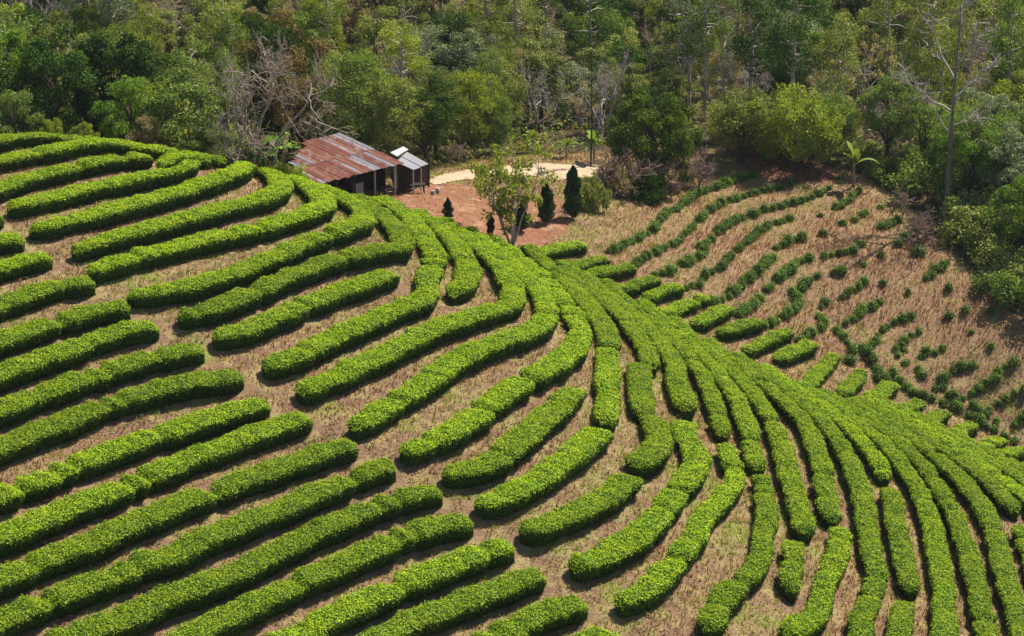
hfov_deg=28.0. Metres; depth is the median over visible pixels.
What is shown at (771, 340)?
tea hedge
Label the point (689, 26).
tall tree
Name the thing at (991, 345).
tea bush
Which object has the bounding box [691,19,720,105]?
tall tree
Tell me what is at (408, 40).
tall tree
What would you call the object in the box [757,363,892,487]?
tea hedge
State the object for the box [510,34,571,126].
broadleaf tree
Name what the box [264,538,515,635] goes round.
tea hedge
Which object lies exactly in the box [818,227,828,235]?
tea bush
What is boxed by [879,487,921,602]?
tea hedge
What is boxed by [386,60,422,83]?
bare tree
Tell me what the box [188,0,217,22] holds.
tree
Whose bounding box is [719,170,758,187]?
young tea row
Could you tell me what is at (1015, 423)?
tea bush
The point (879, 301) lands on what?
tea bush
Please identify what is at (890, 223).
young tea row
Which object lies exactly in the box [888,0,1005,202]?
tall tree
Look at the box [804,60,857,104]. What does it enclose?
broadleaf tree
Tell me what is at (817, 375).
tea hedge
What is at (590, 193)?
bush
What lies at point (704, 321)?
tea hedge
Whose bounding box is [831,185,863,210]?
young tea row
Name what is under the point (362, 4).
broadleaf tree
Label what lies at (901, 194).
bare shrub
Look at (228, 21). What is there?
tall tree
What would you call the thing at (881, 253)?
tea bush
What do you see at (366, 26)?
broadleaf tree
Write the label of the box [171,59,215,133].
broadleaf tree
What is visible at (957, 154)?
broadleaf tree
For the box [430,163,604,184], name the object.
path
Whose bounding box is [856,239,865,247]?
tea bush
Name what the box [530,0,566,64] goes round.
tall tree
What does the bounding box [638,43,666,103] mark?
tall tree
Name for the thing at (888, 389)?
tea hedge
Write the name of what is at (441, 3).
tall tree
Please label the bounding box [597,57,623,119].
tall tree
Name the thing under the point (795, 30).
tall tree
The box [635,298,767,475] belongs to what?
tea hedge
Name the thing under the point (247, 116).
bare tree
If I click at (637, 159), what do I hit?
bare shrub
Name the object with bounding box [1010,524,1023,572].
tea hedge
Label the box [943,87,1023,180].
broadleaf tree
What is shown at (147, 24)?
tall tree
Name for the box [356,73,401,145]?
thin tree
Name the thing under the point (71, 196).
tea hedge
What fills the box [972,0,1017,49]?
tall tree
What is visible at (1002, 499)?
tea hedge
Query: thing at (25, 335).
tea hedge
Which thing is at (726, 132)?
mango tree
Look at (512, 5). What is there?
tall tree
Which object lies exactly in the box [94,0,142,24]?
tall tree
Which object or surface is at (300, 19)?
broadleaf tree
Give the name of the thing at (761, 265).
young tea row
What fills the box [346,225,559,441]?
tea hedge
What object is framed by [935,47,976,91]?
tree
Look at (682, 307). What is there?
tea hedge
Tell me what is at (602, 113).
bare tree
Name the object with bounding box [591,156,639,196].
bush
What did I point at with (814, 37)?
tree
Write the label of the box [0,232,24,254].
tea hedge
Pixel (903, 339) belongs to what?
young tea row
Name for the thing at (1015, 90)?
broadleaf tree
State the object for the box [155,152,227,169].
tea hedge
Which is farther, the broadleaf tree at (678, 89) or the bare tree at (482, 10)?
the bare tree at (482, 10)
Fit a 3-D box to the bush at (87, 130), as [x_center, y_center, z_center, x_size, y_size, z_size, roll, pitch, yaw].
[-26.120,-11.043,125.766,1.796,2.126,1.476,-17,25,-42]
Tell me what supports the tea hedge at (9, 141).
on the ground at (468, 214)
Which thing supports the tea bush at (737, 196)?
on the ground at (468, 214)
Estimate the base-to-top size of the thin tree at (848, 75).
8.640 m
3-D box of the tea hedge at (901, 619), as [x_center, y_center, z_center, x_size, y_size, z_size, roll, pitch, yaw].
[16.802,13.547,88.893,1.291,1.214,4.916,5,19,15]
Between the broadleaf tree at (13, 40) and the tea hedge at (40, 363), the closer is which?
the tea hedge at (40, 363)
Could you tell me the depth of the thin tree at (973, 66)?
167.53 m
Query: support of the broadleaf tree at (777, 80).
on the ground at (468, 214)
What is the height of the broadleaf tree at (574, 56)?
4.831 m
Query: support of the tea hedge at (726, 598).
on the ground at (468, 214)
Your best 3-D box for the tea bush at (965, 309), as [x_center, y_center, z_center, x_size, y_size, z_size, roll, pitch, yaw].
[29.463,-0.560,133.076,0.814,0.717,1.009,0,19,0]
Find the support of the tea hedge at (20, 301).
on the ground at (468, 214)
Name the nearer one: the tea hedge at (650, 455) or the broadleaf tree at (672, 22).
the tea hedge at (650, 455)
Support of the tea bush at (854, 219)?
on the ground at (468, 214)
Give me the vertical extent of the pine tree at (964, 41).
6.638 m
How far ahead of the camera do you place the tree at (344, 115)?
158.54 m
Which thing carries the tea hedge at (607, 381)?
on the ground at (468, 214)
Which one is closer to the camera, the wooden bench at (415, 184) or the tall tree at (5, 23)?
the wooden bench at (415, 184)
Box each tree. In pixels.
[0,0,23,9]
[0,2,38,44]
[0,7,29,89]
[0,8,44,131]
[0,9,19,47]
[0,18,39,133]
[1,4,56,52]
[3,21,106,135]
[6,0,55,32]
[20,85,75,131]
[37,0,69,15]
[38,19,90,73]
[40,1,105,65]
[41,0,81,52]
[49,0,78,40]
[54,50,150,132]
[58,81,101,135]
[59,29,168,138]
[85,29,119,76]
[87,21,157,80]
[89,0,138,30]
[92,22,154,79]
[92,74,171,142]
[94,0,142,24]
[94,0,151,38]
[103,19,162,72]
[103,76,177,133]
[121,3,165,66]
[122,81,204,144]
[126,66,247,154]
[140,0,168,12]
[142,2,179,63]
[147,7,196,70]
[149,52,206,126]
[158,37,217,147]
[166,0,198,39]
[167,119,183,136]
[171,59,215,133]
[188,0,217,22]
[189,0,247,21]
[191,28,359,167]
[192,0,249,113]
[192,0,256,93]
[194,26,218,50]
[200,12,247,125]
[204,47,239,132]
[220,0,245,24]
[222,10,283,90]
[224,6,262,33]
[229,81,260,139]
[232,7,332,152]
[235,20,318,157]
[243,95,276,144]
[245,0,282,19]
[250,132,300,168]
[255,0,293,52]
[261,45,342,153]
[265,9,335,71]
[284,0,311,25]
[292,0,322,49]
[297,49,340,74]
[305,0,348,51]
[305,57,336,117]
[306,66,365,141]
[308,0,351,38]
[312,47,400,149]
[318,77,371,137]
[319,0,371,54]
[329,1,361,44]
[342,5,417,67]
[346,47,396,107]
[351,0,363,17]
[355,75,433,158]
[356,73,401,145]
[357,30,395,55]
[362,66,390,138]
[366,33,417,78]
[367,5,389,21]
[371,22,434,143]
[381,0,409,12]
[381,0,429,76]
[385,0,436,24]
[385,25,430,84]
[385,68,463,162]
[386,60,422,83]
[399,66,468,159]
[400,2,442,39]
[406,21,448,84]
[417,0,438,21]
[418,72,461,147]
[419,0,450,42]
[421,11,474,79]
[431,28,509,101]
[435,9,460,64]
[437,2,480,36]
[438,95,473,138]
[441,197,454,217]
[444,68,500,149]
[463,0,500,29]
[464,0,509,44]
[464,57,530,129]
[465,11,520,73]
[467,142,559,245]
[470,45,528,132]
[471,49,507,144]
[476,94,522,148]
[486,212,494,234]
[489,0,548,50]
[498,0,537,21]
[498,4,534,48]
[500,0,540,54]
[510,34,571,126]
[510,193,530,230]
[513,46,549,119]
[513,51,582,137]
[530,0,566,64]
[532,0,549,30]
[535,183,556,222]
[539,23,564,66]
[549,60,597,123]
[553,0,630,40]
[557,0,620,81]
[557,0,623,70]
[558,42,632,142]
[561,79,596,110]
[561,165,582,218]
[563,30,598,80]
[565,82,599,133]
[566,40,628,102]
[583,48,597,164]
[589,39,649,103]
[595,17,635,55]
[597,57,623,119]
[598,62,660,126]
[599,26,640,71]
[601,39,666,86]
[603,88,706,187]
[616,0,666,47]
[635,84,666,134]
[636,0,682,36]
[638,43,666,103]
[639,21,675,56]
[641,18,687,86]
[644,0,681,41]
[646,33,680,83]
[647,0,708,103]
[648,36,703,102]
[655,67,703,112]
[660,0,699,37]
[667,0,720,118]
[669,31,707,86]
[673,0,729,98]
[681,0,736,121]
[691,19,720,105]
[701,50,743,104]
[702,0,747,114]
[702,85,783,161]
[715,0,752,87]
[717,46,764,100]
[726,0,789,132]
[729,3,749,34]
[731,33,770,87]
[734,81,846,166]
[736,1,756,55]
[749,0,803,100]
[753,62,774,93]
[756,26,817,110]
[758,18,827,90]
[761,0,840,42]
[763,0,834,129]
[769,15,832,93]
[773,30,817,86]
[784,29,854,100]
[787,0,831,30]
[795,40,866,126]
[796,89,863,160]
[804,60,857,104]
[807,8,863,134]
[807,70,849,99]
[817,0,862,26]
[821,25,870,61]
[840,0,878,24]
[842,8,911,88]
[844,62,862,98]
[847,72,866,106]
[848,25,907,114]
[850,21,876,56]
[852,0,921,112]
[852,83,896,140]
[855,70,934,162]
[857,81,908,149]
[867,29,908,78]
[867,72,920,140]
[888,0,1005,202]
[890,1,939,53]
[890,4,924,86]
[891,2,915,71]
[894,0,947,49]
[895,100,955,172]
[896,0,972,112]
[902,46,966,103]
[909,16,953,86]
[909,85,938,132]
[915,27,962,134]
[925,0,996,103]
[929,104,1009,192]
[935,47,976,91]
[936,84,966,113]
[936,97,998,162]
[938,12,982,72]
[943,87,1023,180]
[946,75,1011,109]
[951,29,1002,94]
[960,24,1021,92]
[960,52,997,96]
[961,68,994,112]
[962,111,1022,191]
[963,0,992,50]
[966,15,992,53]
[971,0,1023,35]
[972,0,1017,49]
[975,121,1023,200]
[976,171,1023,253]
[978,69,1023,134]
[980,45,1019,105]
[984,25,1023,100]
[986,0,1023,103]
[993,135,1023,205]
[996,110,1023,184]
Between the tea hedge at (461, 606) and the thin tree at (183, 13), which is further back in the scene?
the thin tree at (183, 13)
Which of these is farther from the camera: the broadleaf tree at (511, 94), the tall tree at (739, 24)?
the tall tree at (739, 24)
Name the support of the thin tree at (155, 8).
on the ground at (468, 214)
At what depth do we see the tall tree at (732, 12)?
175.26 m
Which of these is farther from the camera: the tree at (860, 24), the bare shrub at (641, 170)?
the tree at (860, 24)
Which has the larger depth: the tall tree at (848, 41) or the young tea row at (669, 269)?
the tall tree at (848, 41)
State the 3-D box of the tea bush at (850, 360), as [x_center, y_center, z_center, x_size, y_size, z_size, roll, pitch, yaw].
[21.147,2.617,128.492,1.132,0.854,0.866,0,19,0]
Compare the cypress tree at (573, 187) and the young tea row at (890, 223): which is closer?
the cypress tree at (573, 187)
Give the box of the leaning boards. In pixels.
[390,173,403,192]
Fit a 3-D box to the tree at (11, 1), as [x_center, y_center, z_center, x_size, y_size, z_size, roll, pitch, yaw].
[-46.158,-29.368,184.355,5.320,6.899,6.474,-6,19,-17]
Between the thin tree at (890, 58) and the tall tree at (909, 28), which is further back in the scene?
the tall tree at (909, 28)
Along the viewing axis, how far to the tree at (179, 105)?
131.07 m
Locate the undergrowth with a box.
[19,0,1023,313]
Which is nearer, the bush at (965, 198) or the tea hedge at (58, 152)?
the tea hedge at (58, 152)
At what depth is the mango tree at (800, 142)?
148.57 m
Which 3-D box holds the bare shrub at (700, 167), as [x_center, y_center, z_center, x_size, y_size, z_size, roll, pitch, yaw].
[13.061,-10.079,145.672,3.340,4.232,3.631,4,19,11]
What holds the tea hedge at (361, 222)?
on the ground at (468, 214)
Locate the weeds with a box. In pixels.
[0,152,1023,635]
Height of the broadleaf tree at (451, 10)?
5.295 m
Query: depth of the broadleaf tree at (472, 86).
151.50 m
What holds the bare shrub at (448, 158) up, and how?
on the ground at (468, 214)
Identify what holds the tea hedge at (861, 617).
on the ground at (468, 214)
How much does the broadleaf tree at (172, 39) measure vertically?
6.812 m
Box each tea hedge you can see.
[0,131,93,152]
[0,136,211,172]
[0,151,153,202]
[0,215,4,230]
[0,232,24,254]
[0,251,52,283]
[0,275,96,322]
[0,298,130,359]
[0,319,159,393]
[0,342,205,430]
[0,367,244,468]
[0,396,271,515]
[0,409,313,558]
[0,437,359,601]
[0,458,396,635]
[7,159,200,219]
[28,160,256,240]
[43,483,442,635]
[70,166,294,262]
[84,174,337,283]
[126,183,377,309]
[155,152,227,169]
[162,511,473,635]
[177,193,416,330]
[211,268,400,351]
[260,194,450,381]
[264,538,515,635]
[294,216,526,406]
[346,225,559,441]
[356,566,546,635]
[398,233,593,466]
[410,208,482,304]
[441,386,587,489]
[471,593,588,635]
[473,426,614,519]
[518,472,643,547]
[520,244,621,351]
[525,239,587,260]
[554,259,699,421]
[557,259,660,377]
[567,420,712,583]
[569,626,620,635]
[573,255,611,270]
[582,261,636,281]
[592,347,622,433]
[600,278,732,443]
[613,442,745,617]
[615,274,661,297]
[623,362,674,479]
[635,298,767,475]
[640,282,685,304]
[657,293,711,316]
[668,315,816,544]
[688,304,734,332]
[695,474,779,635]
[702,337,842,528]
[715,317,765,341]
[731,350,890,635]
[740,326,794,359]
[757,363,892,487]
[772,338,819,367]
[777,525,853,635]
[777,539,804,603]
[794,379,959,635]
[802,351,841,388]
[816,388,999,635]
[834,368,867,397]
[844,397,1023,635]
[852,396,1021,521]
[862,394,1023,510]
[863,380,900,399]
[868,393,1023,486]
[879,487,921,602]
[885,600,915,635]
[899,397,927,412]
[913,411,1023,473]
[926,408,952,423]
[951,421,979,437]
[976,435,1008,449]
[994,446,1023,460]
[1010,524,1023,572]
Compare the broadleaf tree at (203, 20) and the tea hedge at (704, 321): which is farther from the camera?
the broadleaf tree at (203, 20)
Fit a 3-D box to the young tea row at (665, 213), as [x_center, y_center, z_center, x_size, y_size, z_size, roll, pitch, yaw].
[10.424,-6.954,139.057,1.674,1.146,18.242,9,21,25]
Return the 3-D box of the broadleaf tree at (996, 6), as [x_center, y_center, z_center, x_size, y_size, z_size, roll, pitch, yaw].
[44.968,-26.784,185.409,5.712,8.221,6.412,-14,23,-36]
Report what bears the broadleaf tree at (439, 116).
on the ground at (468, 214)
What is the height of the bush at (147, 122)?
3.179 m
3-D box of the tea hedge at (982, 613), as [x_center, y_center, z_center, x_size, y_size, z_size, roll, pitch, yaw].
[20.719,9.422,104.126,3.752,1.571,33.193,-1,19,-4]
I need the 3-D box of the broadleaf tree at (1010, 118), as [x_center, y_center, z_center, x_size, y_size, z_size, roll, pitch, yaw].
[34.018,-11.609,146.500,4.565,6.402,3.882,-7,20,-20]
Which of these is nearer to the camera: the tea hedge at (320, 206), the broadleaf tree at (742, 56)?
the tea hedge at (320, 206)
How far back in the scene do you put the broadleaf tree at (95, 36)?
167.94 m
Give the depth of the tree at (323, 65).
164.54 m
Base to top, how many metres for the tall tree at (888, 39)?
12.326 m
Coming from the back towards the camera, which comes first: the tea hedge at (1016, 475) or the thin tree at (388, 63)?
the thin tree at (388, 63)
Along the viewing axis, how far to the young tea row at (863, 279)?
135.08 m
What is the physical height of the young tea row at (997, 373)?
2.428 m
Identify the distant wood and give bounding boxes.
[129,0,998,87]
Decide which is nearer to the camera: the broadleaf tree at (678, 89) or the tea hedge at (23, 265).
the tea hedge at (23, 265)
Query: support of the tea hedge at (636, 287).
on the ground at (468, 214)
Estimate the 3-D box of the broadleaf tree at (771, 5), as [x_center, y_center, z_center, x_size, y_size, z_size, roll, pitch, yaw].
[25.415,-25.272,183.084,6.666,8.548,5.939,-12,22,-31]
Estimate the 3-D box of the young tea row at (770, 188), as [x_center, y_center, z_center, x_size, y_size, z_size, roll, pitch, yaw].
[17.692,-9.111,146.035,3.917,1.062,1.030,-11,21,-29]
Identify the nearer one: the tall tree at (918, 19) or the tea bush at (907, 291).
the tea bush at (907, 291)
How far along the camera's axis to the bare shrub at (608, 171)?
141.99 m
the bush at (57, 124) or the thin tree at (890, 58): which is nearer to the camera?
the bush at (57, 124)
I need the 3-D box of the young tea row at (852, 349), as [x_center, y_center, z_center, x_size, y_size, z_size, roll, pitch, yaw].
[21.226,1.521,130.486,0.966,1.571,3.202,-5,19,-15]
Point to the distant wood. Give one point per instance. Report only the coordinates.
(758, 1)
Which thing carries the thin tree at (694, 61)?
on the ground at (468, 214)
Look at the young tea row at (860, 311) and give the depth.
132.75 m
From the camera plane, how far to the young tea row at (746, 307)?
132.83 m
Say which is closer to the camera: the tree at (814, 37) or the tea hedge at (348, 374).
the tea hedge at (348, 374)
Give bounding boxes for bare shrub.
[444,136,469,163]
[586,145,644,198]
[599,148,663,198]
[612,144,654,186]
[654,156,684,194]
[676,144,720,190]
[884,181,915,217]
[895,207,944,248]
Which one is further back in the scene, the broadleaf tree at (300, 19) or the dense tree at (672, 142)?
the broadleaf tree at (300, 19)
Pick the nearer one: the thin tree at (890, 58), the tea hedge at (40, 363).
the tea hedge at (40, 363)
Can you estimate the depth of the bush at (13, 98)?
127.17 m
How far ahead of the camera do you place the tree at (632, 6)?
185.74 m
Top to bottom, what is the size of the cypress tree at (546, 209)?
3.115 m
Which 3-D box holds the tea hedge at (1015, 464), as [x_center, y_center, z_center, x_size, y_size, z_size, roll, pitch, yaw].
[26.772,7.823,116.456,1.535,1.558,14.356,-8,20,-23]
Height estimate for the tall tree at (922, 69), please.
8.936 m
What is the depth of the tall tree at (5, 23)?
156.13 m
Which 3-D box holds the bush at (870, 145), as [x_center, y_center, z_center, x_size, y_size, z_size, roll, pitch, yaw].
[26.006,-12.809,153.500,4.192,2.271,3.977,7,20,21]
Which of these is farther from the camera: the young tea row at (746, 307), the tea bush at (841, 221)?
the tea bush at (841, 221)
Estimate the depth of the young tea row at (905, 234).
140.27 m
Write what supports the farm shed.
on the ground at (468, 214)
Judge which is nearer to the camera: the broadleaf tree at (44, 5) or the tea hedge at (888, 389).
the tea hedge at (888, 389)
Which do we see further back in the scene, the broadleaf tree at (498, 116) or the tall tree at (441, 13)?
the tall tree at (441, 13)
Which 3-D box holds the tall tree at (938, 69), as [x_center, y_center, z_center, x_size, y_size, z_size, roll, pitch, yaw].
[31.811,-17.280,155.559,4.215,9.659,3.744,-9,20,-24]
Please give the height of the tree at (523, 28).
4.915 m
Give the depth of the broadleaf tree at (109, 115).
143.37 m
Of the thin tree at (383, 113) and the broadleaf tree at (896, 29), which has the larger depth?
the broadleaf tree at (896, 29)
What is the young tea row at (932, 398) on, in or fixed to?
on the ground at (468, 214)
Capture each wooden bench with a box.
[378,185,397,196]
[402,182,424,193]
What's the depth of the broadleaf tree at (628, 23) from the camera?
181.29 m
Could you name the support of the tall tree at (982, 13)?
on the ground at (468, 214)
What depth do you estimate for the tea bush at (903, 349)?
130.37 m
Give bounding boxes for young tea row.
[604,179,722,253]
[631,195,735,267]
[650,253,695,277]
[679,242,710,264]
[684,277,704,291]
[694,233,716,247]
[699,218,773,279]
[708,251,778,304]
[712,207,762,235]
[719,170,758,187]
[732,258,800,316]
[740,181,783,198]
[758,194,806,211]
[762,285,804,328]
[771,228,808,249]
[772,213,794,224]
[792,247,851,263]
[793,311,831,342]
[795,264,849,292]
[803,184,831,201]
[817,286,852,309]
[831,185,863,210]
[832,325,858,354]
[842,300,879,325]
[849,274,869,292]
[855,341,888,382]
[857,203,884,216]
[867,311,908,346]
[874,213,904,229]
[888,365,920,395]
[891,326,922,365]
[898,227,920,240]
[914,343,947,391]
[917,387,956,408]
[921,259,951,279]
[935,358,978,402]
[948,400,988,426]
[957,354,1020,399]
[966,398,991,416]
[982,423,1019,444]
[984,381,1023,411]
[1012,409,1023,422]
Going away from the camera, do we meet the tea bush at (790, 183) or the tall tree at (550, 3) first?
the tea bush at (790, 183)
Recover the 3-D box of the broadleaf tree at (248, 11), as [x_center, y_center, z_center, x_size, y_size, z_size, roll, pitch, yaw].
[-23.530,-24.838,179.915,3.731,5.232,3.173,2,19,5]
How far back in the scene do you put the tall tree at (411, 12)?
180.40 m
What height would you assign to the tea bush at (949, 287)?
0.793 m
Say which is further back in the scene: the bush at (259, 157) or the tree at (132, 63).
the tree at (132, 63)
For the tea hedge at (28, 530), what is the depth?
87.85 m
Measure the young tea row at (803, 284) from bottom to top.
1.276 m
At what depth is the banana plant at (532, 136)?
153.61 m
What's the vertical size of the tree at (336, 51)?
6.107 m
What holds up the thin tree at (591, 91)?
on the ground at (468, 214)
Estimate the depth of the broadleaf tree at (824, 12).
188.38 m
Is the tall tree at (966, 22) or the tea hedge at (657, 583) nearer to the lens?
the tea hedge at (657, 583)
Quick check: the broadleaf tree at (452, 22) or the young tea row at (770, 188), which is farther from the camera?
the broadleaf tree at (452, 22)
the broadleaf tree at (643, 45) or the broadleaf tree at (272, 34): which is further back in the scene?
the broadleaf tree at (643, 45)
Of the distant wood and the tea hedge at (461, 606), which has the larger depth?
the distant wood
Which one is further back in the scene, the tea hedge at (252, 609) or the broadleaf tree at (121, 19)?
the broadleaf tree at (121, 19)
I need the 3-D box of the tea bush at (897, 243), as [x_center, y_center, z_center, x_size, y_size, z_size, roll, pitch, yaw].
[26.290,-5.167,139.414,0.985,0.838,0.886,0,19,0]
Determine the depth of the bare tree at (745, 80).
163.39 m
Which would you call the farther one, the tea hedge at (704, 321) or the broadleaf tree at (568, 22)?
the broadleaf tree at (568, 22)
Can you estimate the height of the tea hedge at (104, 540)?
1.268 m
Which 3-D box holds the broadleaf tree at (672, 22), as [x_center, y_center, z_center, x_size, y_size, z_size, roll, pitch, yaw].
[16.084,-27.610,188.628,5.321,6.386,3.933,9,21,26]
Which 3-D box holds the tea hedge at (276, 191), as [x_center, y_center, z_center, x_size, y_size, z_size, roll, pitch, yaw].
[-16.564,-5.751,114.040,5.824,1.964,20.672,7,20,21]
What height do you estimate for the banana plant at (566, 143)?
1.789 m
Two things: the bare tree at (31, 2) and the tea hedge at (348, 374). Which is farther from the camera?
the bare tree at (31, 2)
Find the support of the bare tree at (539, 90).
on the ground at (468, 214)
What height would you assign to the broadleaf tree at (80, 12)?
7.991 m
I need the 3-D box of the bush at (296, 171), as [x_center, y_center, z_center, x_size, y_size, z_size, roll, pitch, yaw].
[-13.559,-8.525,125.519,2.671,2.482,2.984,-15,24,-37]
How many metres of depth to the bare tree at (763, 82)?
166.25 m
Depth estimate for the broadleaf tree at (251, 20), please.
167.33 m
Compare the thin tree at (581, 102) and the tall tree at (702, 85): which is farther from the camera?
the tall tree at (702, 85)
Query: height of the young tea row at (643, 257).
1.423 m
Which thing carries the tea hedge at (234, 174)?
on the ground at (468, 214)
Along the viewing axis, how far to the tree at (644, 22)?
188.78 m
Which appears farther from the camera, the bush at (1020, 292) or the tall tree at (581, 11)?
the tall tree at (581, 11)
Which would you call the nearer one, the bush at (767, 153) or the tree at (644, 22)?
the bush at (767, 153)
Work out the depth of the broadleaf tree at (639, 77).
158.77 m
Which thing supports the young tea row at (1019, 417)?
on the ground at (468, 214)
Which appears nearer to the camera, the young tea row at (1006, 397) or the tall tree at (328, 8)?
the young tea row at (1006, 397)
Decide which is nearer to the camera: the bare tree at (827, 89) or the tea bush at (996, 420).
the tea bush at (996, 420)
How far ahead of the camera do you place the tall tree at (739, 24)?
187.34 m
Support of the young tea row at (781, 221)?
on the ground at (468, 214)
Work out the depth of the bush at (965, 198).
142.04 m
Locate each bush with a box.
[0,89,49,133]
[38,118,62,133]
[70,121,100,136]
[125,114,174,146]
[176,119,241,159]
[242,148,267,177]
[269,158,311,179]
[563,172,612,212]
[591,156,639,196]
[623,170,667,205]
[732,190,741,200]
[748,134,795,160]
[785,177,796,186]
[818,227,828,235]
[834,130,884,161]
[834,218,847,225]
[842,353,858,364]
[847,242,859,253]
[850,216,859,221]
[855,150,903,180]
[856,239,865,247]
[859,261,867,265]
[872,297,883,304]
[874,370,891,380]
[875,250,884,256]
[878,277,888,284]
[879,151,972,200]
[892,236,905,247]
[899,135,932,159]
[899,346,908,352]
[904,287,911,294]
[905,309,916,319]
[909,245,927,257]
[937,199,1017,251]
[939,185,1016,239]
[943,280,953,291]
[943,309,955,319]
[960,304,971,313]
[969,236,1023,280]
[969,263,1023,306]
[979,194,1023,243]
[985,305,996,315]
[986,340,995,349]
[992,415,999,425]
[1006,280,1023,305]
[1011,420,1018,427]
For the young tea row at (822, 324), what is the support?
on the ground at (468, 214)
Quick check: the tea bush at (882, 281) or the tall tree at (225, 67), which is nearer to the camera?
the tea bush at (882, 281)
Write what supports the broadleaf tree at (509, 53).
on the ground at (468, 214)
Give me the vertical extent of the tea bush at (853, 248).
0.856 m
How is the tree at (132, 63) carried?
on the ground at (468, 214)
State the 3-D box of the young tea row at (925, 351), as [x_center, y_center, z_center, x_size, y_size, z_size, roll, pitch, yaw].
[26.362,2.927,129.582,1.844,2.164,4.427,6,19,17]
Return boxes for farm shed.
[271,133,429,195]
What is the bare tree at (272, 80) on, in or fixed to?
on the ground at (468, 214)
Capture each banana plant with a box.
[521,128,541,150]
[556,137,578,157]
[580,129,605,160]
[843,141,878,187]
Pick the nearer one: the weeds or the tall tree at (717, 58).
the weeds
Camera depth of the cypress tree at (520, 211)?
131.19 m
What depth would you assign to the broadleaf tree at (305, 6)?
180.01 m
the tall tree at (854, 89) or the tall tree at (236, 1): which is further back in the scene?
the tall tree at (236, 1)
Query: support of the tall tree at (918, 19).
on the ground at (468, 214)
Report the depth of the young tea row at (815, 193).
145.84 m
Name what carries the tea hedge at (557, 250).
on the ground at (468, 214)
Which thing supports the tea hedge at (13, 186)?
on the ground at (468, 214)
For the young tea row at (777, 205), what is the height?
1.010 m
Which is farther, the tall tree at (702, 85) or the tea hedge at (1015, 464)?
the tall tree at (702, 85)
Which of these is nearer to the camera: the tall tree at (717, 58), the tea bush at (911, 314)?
the tea bush at (911, 314)
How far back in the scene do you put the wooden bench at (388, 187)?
135.35 m
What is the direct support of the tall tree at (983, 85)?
on the ground at (468, 214)
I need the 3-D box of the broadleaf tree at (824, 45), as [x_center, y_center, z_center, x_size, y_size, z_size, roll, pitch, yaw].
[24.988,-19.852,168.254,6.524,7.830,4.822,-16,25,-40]
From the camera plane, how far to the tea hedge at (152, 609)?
83.40 m
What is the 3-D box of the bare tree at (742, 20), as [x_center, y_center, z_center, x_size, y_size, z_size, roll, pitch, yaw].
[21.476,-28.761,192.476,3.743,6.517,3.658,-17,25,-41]
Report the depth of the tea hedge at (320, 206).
109.06 m
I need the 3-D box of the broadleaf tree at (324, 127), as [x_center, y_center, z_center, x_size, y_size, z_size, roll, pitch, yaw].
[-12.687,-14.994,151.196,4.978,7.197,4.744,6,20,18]
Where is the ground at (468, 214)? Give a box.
[0,0,1023,635]
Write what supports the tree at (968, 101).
on the ground at (468, 214)
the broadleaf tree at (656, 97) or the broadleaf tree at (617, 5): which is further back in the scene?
the broadleaf tree at (617, 5)
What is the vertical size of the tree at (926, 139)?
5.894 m
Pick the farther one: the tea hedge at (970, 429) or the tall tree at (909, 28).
the tall tree at (909, 28)
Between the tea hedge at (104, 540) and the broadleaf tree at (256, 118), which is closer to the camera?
the tea hedge at (104, 540)
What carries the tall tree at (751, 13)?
on the ground at (468, 214)
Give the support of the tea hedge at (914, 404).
on the ground at (468, 214)
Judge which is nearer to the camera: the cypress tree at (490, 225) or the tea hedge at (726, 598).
the tea hedge at (726, 598)
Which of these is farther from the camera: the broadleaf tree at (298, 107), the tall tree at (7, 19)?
the tall tree at (7, 19)
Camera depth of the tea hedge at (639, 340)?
116.07 m
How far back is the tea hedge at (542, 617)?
84.32 m
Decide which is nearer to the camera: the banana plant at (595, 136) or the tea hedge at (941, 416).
the tea hedge at (941, 416)
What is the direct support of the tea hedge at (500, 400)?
on the ground at (468, 214)
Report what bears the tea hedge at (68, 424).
on the ground at (468, 214)
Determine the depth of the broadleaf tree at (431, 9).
189.11 m
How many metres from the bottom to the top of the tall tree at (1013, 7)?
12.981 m
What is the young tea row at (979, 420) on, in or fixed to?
on the ground at (468, 214)
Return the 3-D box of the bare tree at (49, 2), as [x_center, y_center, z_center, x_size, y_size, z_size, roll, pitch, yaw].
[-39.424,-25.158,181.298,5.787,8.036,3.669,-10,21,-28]
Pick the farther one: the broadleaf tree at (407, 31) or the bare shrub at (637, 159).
the broadleaf tree at (407, 31)
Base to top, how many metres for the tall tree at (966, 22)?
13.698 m
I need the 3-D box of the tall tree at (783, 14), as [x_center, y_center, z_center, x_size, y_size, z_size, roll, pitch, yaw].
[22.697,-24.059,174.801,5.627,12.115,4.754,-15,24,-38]
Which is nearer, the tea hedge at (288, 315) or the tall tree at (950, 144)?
the tea hedge at (288, 315)
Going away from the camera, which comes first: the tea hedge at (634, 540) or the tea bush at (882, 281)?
the tea hedge at (634, 540)
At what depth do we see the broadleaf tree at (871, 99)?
150.31 m

